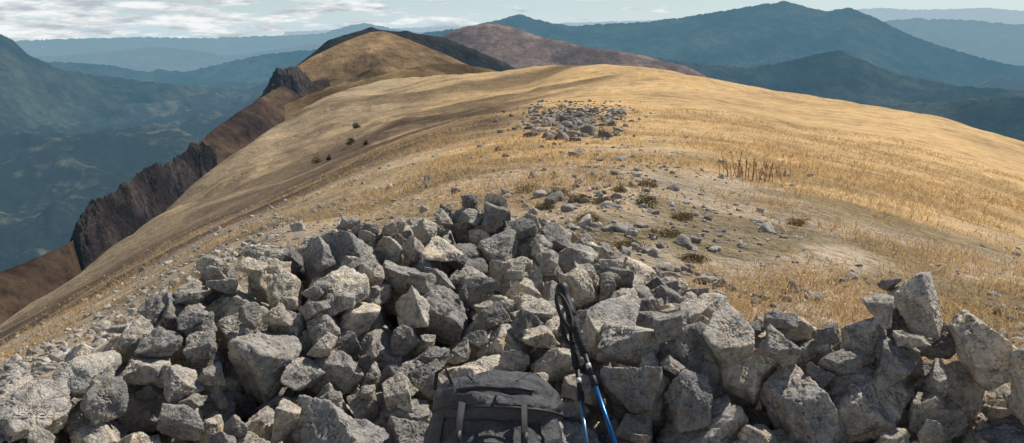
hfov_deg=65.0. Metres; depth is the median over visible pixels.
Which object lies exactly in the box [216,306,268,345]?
rock
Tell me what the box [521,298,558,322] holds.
rock
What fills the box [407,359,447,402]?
rock
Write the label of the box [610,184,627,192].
shrub
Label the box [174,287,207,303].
rock
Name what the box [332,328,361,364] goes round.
rock
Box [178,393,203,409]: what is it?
rock
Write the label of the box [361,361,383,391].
rock
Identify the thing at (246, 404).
rock
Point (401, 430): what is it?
rock
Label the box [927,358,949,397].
rock
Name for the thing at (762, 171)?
dry thistle
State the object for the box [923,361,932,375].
rock
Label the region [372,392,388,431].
rock
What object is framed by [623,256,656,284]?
rock
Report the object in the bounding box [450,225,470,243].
rock
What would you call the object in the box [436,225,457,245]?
rock
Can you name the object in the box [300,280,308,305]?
rock
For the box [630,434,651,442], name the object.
rock
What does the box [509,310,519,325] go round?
rock
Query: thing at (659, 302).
rock
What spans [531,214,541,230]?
rock
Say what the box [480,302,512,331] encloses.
rock
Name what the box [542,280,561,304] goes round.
rock
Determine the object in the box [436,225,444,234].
rock
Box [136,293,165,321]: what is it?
rock
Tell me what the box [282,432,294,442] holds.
rock
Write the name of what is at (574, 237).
rock
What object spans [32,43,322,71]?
mountain range
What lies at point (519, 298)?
rock
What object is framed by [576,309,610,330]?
rock
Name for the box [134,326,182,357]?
rock
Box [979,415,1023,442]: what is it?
rock
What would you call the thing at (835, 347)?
rock
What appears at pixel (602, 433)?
rock
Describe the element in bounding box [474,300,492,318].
rock
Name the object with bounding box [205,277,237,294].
rock
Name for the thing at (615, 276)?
rock
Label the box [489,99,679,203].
scree patch
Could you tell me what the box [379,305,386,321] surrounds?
rock
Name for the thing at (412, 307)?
rock
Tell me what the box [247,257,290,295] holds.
rock
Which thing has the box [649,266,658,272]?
rock
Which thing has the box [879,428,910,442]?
rock
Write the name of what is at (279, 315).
rock
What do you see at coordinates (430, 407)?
rock
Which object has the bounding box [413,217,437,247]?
rock
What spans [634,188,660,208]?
shrub
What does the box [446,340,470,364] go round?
rock
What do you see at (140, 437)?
rock
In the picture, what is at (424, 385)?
rock
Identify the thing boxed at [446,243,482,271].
rock
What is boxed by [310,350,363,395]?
rock
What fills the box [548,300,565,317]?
rock
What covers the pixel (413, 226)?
rock
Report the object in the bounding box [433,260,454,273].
rock
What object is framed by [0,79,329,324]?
slope
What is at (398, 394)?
rock
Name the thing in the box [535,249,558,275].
rock
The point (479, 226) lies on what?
rock
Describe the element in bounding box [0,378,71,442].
rock
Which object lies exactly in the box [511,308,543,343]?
rock
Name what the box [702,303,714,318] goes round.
rock
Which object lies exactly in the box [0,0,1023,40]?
sky
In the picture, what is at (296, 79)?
cliff
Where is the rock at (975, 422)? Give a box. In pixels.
[951,416,992,442]
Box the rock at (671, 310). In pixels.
[660,307,677,313]
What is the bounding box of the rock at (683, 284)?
[678,277,687,291]
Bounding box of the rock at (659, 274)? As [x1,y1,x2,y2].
[656,267,661,277]
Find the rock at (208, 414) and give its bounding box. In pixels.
[203,410,218,420]
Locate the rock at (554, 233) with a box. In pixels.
[540,222,572,250]
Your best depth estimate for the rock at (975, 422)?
2.94 m
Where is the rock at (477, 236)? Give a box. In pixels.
[468,228,490,245]
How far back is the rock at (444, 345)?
3.82 m
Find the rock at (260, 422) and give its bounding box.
[245,403,282,442]
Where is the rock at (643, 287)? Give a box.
[633,284,656,307]
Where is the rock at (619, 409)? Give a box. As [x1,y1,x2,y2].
[594,371,635,420]
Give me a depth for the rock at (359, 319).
3.31 m
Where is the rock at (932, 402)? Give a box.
[914,395,944,409]
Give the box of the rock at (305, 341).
[298,330,313,359]
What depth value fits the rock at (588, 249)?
4.50 m
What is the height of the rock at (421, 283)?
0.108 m
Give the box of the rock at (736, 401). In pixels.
[713,391,760,408]
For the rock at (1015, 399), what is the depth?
2.68 m
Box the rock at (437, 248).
[419,236,463,261]
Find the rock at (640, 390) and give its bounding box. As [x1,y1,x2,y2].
[599,366,670,420]
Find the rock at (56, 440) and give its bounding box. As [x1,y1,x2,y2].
[3,433,59,442]
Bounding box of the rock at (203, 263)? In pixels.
[196,255,229,274]
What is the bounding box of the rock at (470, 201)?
[460,194,477,210]
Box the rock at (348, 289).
[297,265,369,324]
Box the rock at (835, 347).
[832,334,841,351]
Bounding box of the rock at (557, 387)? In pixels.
[547,381,599,430]
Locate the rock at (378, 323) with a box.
[364,313,391,339]
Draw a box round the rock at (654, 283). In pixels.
[645,275,667,290]
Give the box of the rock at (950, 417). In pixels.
[906,392,968,441]
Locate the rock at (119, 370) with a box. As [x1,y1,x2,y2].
[115,364,128,384]
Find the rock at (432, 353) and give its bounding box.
[416,346,449,366]
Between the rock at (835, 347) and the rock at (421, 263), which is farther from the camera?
the rock at (421, 263)
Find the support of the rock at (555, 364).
on the rock
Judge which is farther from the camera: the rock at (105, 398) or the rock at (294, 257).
the rock at (294, 257)
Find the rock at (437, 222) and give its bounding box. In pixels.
[434,213,450,224]
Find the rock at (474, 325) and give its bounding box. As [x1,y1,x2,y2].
[448,316,491,360]
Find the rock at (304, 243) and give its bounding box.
[295,235,321,258]
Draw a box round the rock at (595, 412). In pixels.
[562,359,611,423]
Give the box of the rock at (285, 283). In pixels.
[266,269,303,310]
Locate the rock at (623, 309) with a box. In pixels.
[589,293,639,366]
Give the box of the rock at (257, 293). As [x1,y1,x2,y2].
[244,249,268,304]
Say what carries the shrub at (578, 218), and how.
on the ground at (282, 156)
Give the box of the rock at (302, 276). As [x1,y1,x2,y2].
[296,262,306,280]
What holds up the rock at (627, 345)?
on the rock at (658, 426)
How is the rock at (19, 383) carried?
on the rock
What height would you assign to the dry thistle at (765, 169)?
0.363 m
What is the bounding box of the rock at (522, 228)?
[504,218,537,239]
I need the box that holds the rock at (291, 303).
[281,296,301,309]
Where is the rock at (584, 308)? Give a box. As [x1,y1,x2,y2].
[580,302,597,310]
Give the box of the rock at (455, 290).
[446,270,458,293]
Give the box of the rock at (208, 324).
[183,311,216,335]
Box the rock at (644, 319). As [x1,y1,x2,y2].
[636,311,665,328]
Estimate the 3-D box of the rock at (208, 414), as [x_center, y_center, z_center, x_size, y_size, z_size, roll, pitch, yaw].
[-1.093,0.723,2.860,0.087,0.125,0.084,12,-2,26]
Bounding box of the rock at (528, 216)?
[517,213,532,220]
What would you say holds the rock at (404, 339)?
on the rock at (385, 355)
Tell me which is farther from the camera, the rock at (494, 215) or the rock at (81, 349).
the rock at (494, 215)
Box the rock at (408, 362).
[361,345,449,399]
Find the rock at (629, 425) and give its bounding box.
[614,413,652,442]
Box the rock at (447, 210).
[435,204,453,219]
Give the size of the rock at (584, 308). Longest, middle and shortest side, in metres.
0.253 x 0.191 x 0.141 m
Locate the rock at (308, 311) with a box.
[298,300,330,320]
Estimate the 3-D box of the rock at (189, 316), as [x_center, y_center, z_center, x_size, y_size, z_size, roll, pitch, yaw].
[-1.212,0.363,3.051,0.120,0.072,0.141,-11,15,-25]
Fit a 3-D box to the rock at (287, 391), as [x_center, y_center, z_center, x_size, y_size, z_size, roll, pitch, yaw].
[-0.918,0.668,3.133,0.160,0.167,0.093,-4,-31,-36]
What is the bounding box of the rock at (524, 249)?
[515,234,541,259]
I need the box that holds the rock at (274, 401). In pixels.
[254,395,297,411]
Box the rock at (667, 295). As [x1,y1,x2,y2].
[650,285,682,304]
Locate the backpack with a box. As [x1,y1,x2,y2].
[424,367,564,442]
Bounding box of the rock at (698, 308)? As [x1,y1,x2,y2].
[654,299,706,323]
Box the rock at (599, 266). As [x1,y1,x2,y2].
[591,259,620,282]
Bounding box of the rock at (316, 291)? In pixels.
[301,279,331,301]
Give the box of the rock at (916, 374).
[905,346,924,385]
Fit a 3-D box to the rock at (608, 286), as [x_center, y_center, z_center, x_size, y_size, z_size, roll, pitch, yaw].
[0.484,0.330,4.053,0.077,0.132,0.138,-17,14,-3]
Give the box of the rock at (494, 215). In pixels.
[481,201,508,234]
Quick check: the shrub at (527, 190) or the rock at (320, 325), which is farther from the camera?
the shrub at (527, 190)
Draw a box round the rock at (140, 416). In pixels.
[116,384,176,432]
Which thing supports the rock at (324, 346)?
on the rock at (344, 373)
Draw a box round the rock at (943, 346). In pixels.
[917,322,955,359]
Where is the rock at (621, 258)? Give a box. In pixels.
[613,256,629,265]
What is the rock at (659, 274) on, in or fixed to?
on the rock
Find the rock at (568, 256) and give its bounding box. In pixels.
[556,247,596,273]
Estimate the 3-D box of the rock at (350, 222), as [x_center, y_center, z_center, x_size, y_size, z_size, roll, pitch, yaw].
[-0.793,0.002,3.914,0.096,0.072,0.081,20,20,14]
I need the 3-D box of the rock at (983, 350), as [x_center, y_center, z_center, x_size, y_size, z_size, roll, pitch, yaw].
[1.702,0.457,2.890,0.310,0.204,0.360,34,24,-13]
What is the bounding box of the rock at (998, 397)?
[981,385,1011,417]
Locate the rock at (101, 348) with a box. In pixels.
[97,344,106,351]
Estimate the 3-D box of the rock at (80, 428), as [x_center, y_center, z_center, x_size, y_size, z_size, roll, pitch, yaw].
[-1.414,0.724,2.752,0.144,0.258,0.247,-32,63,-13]
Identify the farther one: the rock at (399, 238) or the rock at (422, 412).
the rock at (399, 238)
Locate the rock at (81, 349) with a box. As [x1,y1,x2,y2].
[64,343,96,361]
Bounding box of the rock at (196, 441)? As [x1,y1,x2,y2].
[183,440,198,442]
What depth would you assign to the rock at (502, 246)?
4.10 m
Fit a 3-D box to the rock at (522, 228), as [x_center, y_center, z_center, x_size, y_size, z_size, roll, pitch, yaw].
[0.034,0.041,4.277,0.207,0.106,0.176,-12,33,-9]
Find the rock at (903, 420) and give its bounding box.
[895,409,907,427]
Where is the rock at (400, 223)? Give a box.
[394,217,405,233]
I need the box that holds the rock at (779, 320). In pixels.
[764,310,798,330]
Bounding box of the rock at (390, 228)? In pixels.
[382,220,398,236]
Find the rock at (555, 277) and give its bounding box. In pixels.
[531,256,562,283]
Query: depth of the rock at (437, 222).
4.39 m
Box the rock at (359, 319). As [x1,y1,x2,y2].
[337,301,380,338]
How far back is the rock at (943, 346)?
3.02 m
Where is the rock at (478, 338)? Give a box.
[463,330,488,347]
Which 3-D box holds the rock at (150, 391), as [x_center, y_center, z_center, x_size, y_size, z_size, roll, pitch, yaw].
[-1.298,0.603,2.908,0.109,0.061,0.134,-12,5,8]
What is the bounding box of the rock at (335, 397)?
[319,390,342,404]
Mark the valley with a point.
(55, 179)
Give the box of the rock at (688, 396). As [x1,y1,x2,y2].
[663,369,712,432]
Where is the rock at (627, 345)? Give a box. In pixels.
[596,321,666,367]
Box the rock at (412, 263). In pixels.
[408,255,419,266]
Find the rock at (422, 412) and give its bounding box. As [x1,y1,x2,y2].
[379,398,430,421]
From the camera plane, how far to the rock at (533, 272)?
3.99 m
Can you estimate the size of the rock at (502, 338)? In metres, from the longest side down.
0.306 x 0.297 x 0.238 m
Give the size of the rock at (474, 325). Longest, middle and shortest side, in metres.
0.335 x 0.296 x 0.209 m
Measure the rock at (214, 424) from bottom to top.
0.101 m
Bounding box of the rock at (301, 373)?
[280,357,324,390]
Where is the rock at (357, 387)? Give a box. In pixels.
[343,381,360,408]
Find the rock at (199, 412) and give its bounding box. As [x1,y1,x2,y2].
[160,404,203,441]
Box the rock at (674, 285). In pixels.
[665,280,678,291]
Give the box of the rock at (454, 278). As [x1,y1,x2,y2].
[449,270,459,286]
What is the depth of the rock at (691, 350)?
3.03 m
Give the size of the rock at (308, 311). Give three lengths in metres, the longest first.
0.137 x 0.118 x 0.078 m
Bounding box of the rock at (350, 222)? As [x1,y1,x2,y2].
[339,215,360,229]
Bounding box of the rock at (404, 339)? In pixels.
[390,324,418,354]
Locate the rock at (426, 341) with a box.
[411,334,435,354]
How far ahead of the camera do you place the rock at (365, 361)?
3.19 m
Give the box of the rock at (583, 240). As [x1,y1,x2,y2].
[576,235,589,244]
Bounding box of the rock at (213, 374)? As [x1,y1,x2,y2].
[197,361,225,385]
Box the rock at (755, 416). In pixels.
[740,405,772,429]
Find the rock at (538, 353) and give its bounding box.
[525,337,582,372]
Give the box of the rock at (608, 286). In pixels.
[600,274,616,297]
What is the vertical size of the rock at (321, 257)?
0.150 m
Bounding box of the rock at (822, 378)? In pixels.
[806,362,834,388]
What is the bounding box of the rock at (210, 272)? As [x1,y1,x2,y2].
[198,265,226,306]
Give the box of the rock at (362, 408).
[346,394,379,422]
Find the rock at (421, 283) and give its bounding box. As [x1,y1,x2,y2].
[406,271,436,293]
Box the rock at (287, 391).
[255,385,298,404]
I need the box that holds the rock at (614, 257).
[611,254,630,258]
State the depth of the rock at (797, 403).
2.85 m
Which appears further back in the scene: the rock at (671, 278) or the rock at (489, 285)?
the rock at (671, 278)
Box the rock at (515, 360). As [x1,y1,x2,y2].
[498,349,529,371]
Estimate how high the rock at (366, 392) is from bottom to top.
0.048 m
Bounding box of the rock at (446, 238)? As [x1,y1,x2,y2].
[443,235,451,243]
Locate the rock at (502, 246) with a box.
[477,229,518,265]
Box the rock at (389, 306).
[382,287,406,316]
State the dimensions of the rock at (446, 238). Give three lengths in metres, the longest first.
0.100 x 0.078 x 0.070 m
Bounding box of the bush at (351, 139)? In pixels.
[346,137,354,144]
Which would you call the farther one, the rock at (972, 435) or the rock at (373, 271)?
the rock at (373, 271)
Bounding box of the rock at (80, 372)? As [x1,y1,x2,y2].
[52,350,121,398]
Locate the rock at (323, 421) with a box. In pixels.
[290,395,388,442]
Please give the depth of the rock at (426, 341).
3.38 m
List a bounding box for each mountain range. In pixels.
[0,34,243,129]
[14,23,421,56]
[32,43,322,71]
[47,49,316,85]
[284,8,1023,35]
[297,27,514,71]
[422,1,1023,86]
[440,23,705,76]
[655,50,1023,104]
[871,97,1023,141]
[886,18,1023,65]
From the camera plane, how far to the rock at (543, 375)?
3.10 m
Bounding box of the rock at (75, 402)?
[68,397,81,414]
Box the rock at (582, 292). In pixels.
[558,268,598,309]
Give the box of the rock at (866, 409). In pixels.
[824,359,915,442]
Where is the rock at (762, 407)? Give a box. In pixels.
[758,400,773,429]
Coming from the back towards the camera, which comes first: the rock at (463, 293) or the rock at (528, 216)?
the rock at (528, 216)
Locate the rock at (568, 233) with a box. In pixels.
[558,224,571,240]
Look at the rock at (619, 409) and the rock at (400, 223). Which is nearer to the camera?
the rock at (619, 409)
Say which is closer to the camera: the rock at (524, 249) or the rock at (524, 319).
the rock at (524, 319)
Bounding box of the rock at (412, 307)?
[395,285,429,327]
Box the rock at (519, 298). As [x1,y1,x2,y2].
[511,293,536,310]
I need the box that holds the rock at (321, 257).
[309,236,335,272]
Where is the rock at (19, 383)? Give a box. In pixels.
[0,378,30,394]
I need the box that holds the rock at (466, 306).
[463,302,468,315]
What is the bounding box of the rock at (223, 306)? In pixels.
[204,290,262,342]
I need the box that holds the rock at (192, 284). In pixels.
[174,280,212,306]
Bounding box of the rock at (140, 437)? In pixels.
[116,432,162,442]
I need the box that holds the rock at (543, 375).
[534,372,547,380]
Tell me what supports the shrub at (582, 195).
on the ground at (282, 156)
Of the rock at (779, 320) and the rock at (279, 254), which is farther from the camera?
the rock at (279, 254)
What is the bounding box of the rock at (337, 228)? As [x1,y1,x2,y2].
[328,224,349,232]
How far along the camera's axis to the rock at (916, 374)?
3.07 m
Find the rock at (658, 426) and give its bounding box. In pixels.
[605,400,666,442]
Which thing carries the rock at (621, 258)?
on the rock
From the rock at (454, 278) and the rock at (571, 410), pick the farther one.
the rock at (454, 278)
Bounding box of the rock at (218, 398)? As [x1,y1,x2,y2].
[205,385,228,408]
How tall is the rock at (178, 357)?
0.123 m
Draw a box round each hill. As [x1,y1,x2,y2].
[252,31,464,103]
[284,64,496,119]
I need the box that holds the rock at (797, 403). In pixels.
[759,364,849,442]
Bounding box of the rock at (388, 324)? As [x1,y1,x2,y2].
[384,319,392,334]
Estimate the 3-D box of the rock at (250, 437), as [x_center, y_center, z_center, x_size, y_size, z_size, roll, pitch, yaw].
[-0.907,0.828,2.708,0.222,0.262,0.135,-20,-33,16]
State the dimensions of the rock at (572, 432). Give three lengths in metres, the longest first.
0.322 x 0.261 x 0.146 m
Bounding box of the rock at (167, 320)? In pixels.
[150,292,185,334]
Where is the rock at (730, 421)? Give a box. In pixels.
[656,394,749,442]
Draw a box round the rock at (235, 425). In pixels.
[223,414,247,437]
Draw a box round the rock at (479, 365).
[443,354,526,379]
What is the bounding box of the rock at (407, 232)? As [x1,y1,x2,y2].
[401,225,413,238]
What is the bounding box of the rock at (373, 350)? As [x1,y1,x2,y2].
[365,337,380,358]
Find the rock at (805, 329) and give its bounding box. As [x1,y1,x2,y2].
[781,316,816,341]
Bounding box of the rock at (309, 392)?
[258,388,317,405]
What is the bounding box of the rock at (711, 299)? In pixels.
[697,292,727,309]
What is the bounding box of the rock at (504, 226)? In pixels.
[498,217,514,233]
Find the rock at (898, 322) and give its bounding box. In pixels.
[885,307,911,339]
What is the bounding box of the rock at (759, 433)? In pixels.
[738,423,776,442]
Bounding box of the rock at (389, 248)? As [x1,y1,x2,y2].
[374,236,403,265]
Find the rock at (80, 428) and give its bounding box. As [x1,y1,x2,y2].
[66,408,128,442]
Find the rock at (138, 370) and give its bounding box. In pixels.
[119,356,170,388]
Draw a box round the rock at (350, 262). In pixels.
[341,255,362,268]
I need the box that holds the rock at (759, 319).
[753,314,764,331]
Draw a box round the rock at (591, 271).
[573,261,600,294]
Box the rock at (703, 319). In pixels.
[695,315,708,324]
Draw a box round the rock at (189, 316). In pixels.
[176,305,208,329]
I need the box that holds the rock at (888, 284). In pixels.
[877,277,901,289]
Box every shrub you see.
[510,181,543,192]
[534,201,555,209]
[548,187,570,196]
[569,193,591,201]
[575,211,602,221]
[585,196,625,204]
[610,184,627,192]
[610,237,648,249]
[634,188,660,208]
[640,177,661,187]
[644,227,684,237]
[668,211,697,221]
[677,252,713,264]
[785,217,809,226]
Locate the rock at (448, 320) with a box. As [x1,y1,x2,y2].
[412,285,467,344]
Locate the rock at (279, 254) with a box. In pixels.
[252,248,286,260]
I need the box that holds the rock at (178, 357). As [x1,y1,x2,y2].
[167,346,188,367]
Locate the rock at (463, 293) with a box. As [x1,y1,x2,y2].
[459,285,467,300]
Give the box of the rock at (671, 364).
[660,354,685,375]
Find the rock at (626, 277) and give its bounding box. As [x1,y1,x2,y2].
[604,267,633,288]
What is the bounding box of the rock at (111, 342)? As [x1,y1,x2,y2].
[101,334,120,351]
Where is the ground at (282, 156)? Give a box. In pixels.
[0,64,1023,399]
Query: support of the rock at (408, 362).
on the rock
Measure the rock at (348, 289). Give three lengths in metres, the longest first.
0.329 x 0.267 x 0.150 m
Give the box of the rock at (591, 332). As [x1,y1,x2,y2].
[581,317,607,360]
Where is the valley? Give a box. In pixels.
[0,69,1023,271]
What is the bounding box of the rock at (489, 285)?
[482,277,498,294]
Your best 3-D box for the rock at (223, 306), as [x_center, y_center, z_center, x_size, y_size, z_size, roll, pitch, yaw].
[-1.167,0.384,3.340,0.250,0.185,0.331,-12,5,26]
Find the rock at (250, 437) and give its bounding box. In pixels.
[227,431,269,442]
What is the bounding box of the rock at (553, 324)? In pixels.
[529,315,561,353]
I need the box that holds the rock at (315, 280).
[309,277,344,322]
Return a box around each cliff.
[70,141,216,270]
[261,66,314,96]
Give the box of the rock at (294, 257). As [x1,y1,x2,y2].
[282,245,303,274]
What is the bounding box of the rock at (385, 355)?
[357,329,401,362]
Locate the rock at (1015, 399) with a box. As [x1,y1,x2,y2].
[1007,345,1023,424]
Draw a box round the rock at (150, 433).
[128,432,156,435]
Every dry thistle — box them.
[718,165,743,180]
[722,150,742,177]
[725,156,747,179]
[748,161,762,181]
[753,156,766,179]
[756,161,772,179]
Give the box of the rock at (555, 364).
[531,347,582,381]
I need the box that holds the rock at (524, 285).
[505,277,541,298]
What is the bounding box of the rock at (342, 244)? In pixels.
[302,231,382,284]
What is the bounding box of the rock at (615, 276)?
[600,272,620,280]
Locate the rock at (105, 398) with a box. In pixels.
[80,374,128,424]
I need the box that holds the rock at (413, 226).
[410,218,422,233]
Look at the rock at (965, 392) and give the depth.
2.95 m
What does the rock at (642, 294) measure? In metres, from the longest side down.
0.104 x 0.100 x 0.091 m
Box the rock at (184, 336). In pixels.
[181,334,186,346]
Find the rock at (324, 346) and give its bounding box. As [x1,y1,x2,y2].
[306,332,337,357]
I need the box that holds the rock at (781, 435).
[771,428,800,442]
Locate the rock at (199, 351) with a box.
[182,330,217,373]
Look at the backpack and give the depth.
2.35 m
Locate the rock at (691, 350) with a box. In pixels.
[658,322,723,393]
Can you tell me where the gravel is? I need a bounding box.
[0,133,1023,386]
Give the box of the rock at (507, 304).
[486,295,515,313]
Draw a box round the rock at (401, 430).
[384,416,428,442]
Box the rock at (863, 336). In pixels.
[840,317,887,365]
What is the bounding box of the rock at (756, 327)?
[749,321,763,338]
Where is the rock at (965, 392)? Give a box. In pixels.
[913,361,984,420]
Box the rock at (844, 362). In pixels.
[818,348,865,376]
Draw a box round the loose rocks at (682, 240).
[374,144,1023,345]
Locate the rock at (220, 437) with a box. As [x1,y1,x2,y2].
[207,431,235,442]
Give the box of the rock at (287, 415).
[270,398,301,442]
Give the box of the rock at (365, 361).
[358,355,374,368]
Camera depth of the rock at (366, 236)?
3.80 m
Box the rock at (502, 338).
[476,324,530,359]
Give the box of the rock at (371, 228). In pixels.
[350,223,379,237]
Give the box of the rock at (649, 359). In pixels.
[639,352,658,367]
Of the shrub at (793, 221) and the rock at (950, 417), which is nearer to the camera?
the rock at (950, 417)
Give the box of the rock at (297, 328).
[268,310,304,337]
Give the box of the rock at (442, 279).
[423,267,454,289]
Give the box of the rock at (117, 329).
[106,324,126,333]
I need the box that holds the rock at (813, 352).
[793,338,833,373]
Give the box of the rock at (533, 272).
[508,256,542,293]
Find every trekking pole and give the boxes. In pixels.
[554,282,616,442]
[560,298,588,442]
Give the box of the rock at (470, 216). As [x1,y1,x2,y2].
[459,208,482,225]
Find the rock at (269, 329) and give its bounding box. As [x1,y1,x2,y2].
[261,302,306,332]
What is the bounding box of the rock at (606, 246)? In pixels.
[597,241,611,254]
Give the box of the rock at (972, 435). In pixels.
[959,420,988,442]
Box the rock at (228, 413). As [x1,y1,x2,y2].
[156,391,235,442]
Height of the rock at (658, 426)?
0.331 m
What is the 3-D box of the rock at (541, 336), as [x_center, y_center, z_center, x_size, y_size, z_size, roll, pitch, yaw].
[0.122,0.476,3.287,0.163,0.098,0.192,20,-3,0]
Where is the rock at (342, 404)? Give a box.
[316,382,354,418]
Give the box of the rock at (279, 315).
[262,303,293,325]
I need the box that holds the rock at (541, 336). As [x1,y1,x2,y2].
[521,325,559,348]
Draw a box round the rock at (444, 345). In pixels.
[435,321,469,347]
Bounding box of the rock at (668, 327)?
[653,309,688,343]
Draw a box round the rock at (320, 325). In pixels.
[306,312,340,357]
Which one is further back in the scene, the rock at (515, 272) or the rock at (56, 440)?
the rock at (515, 272)
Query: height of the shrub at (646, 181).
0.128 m
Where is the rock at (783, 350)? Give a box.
[758,324,801,367]
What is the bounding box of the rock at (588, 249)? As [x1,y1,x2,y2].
[572,243,597,257]
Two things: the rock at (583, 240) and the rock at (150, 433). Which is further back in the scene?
the rock at (583, 240)
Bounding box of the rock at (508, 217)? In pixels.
[505,209,510,220]
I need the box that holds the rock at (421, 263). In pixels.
[413,257,439,271]
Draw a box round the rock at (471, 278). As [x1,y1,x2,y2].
[458,265,493,311]
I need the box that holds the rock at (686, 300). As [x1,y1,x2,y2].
[681,298,694,303]
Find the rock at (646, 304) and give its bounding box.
[639,297,655,311]
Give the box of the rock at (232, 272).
[224,267,237,277]
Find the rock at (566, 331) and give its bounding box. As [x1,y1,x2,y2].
[558,318,568,333]
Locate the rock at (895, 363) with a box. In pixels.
[874,333,916,391]
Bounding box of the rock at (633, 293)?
[598,288,640,304]
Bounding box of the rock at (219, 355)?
[188,349,224,388]
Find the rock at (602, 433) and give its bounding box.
[596,416,655,442]
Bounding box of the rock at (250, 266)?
[235,257,267,274]
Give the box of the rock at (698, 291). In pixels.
[679,287,708,296]
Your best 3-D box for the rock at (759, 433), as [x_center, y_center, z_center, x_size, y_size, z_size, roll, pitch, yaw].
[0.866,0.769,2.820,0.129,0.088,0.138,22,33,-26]
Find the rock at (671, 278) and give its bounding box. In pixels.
[662,276,676,280]
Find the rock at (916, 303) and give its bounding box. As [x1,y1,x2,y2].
[886,272,943,338]
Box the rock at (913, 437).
[900,422,951,442]
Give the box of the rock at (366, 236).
[358,230,375,244]
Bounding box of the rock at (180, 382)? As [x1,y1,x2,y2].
[161,364,204,402]
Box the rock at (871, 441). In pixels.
[853,438,878,442]
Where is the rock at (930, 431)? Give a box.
[917,419,945,442]
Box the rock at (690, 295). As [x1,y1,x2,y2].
[681,291,697,301]
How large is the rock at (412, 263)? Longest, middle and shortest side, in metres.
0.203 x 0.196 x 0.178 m
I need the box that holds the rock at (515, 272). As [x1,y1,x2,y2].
[506,265,524,280]
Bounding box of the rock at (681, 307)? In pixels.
[678,305,691,324]
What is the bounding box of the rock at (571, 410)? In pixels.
[562,398,589,421]
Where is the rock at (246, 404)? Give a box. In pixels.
[200,355,257,419]
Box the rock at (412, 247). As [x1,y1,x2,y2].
[401,236,423,260]
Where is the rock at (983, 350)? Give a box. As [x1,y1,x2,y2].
[949,309,1016,390]
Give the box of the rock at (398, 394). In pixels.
[383,381,413,412]
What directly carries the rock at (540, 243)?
on the rock at (555, 277)
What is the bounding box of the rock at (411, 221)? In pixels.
[407,217,417,225]
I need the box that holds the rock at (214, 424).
[199,414,223,442]
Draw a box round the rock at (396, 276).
[382,260,419,293]
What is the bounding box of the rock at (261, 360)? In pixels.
[228,330,301,402]
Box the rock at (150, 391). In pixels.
[135,383,163,399]
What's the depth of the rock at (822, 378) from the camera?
2.92 m
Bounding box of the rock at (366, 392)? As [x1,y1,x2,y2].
[355,384,375,399]
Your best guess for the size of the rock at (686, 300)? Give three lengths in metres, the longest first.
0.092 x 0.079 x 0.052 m
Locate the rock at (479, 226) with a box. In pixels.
[473,208,492,235]
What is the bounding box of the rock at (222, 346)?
[216,339,228,355]
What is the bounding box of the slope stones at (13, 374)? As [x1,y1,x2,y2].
[0,159,286,393]
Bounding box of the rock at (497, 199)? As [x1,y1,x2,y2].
[484,193,508,208]
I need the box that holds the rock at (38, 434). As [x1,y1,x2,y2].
[27,426,54,442]
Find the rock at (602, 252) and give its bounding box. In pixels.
[586,243,612,259]
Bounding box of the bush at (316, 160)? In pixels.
[311,154,322,163]
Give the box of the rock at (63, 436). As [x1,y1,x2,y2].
[57,429,70,442]
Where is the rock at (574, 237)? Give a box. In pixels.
[565,229,579,241]
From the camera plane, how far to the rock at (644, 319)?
3.90 m
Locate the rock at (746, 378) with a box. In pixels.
[708,323,778,404]
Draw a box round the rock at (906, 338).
[892,330,931,347]
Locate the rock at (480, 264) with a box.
[463,258,487,275]
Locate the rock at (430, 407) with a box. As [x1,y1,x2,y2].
[426,402,432,423]
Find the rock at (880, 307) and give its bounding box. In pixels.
[861,294,894,329]
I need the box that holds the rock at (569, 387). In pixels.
[561,374,596,404]
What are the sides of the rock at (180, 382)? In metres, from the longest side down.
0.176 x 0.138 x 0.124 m
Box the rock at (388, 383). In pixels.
[382,372,418,410]
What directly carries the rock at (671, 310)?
on the rock at (646, 304)
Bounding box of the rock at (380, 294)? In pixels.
[362,283,391,304]
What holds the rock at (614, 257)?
on the rock at (621, 258)
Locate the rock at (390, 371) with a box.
[382,366,407,377]
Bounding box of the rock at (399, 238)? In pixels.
[373,232,410,266]
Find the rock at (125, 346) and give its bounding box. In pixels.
[112,317,165,364]
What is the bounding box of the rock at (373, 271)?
[357,261,384,286]
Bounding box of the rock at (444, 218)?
[436,208,452,226]
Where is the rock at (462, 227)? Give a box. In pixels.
[451,207,482,234]
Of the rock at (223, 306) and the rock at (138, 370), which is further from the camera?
the rock at (223, 306)
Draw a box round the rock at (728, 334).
[702,296,754,364]
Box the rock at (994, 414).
[981,406,1008,421]
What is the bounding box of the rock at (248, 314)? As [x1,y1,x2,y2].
[238,302,260,329]
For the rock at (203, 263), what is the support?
on the rock at (210, 272)
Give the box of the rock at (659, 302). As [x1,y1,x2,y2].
[656,298,663,306]
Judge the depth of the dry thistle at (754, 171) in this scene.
11.40 m
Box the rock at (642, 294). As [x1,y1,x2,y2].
[636,290,648,297]
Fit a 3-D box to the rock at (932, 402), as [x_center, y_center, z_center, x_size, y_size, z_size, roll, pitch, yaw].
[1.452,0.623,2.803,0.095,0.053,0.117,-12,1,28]
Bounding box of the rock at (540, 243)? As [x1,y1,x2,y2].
[531,235,552,257]
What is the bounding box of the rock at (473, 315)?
[469,310,477,321]
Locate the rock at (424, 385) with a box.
[415,371,442,396]
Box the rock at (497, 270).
[487,259,513,295]
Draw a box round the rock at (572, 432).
[559,419,600,442]
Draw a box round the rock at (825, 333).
[811,321,839,344]

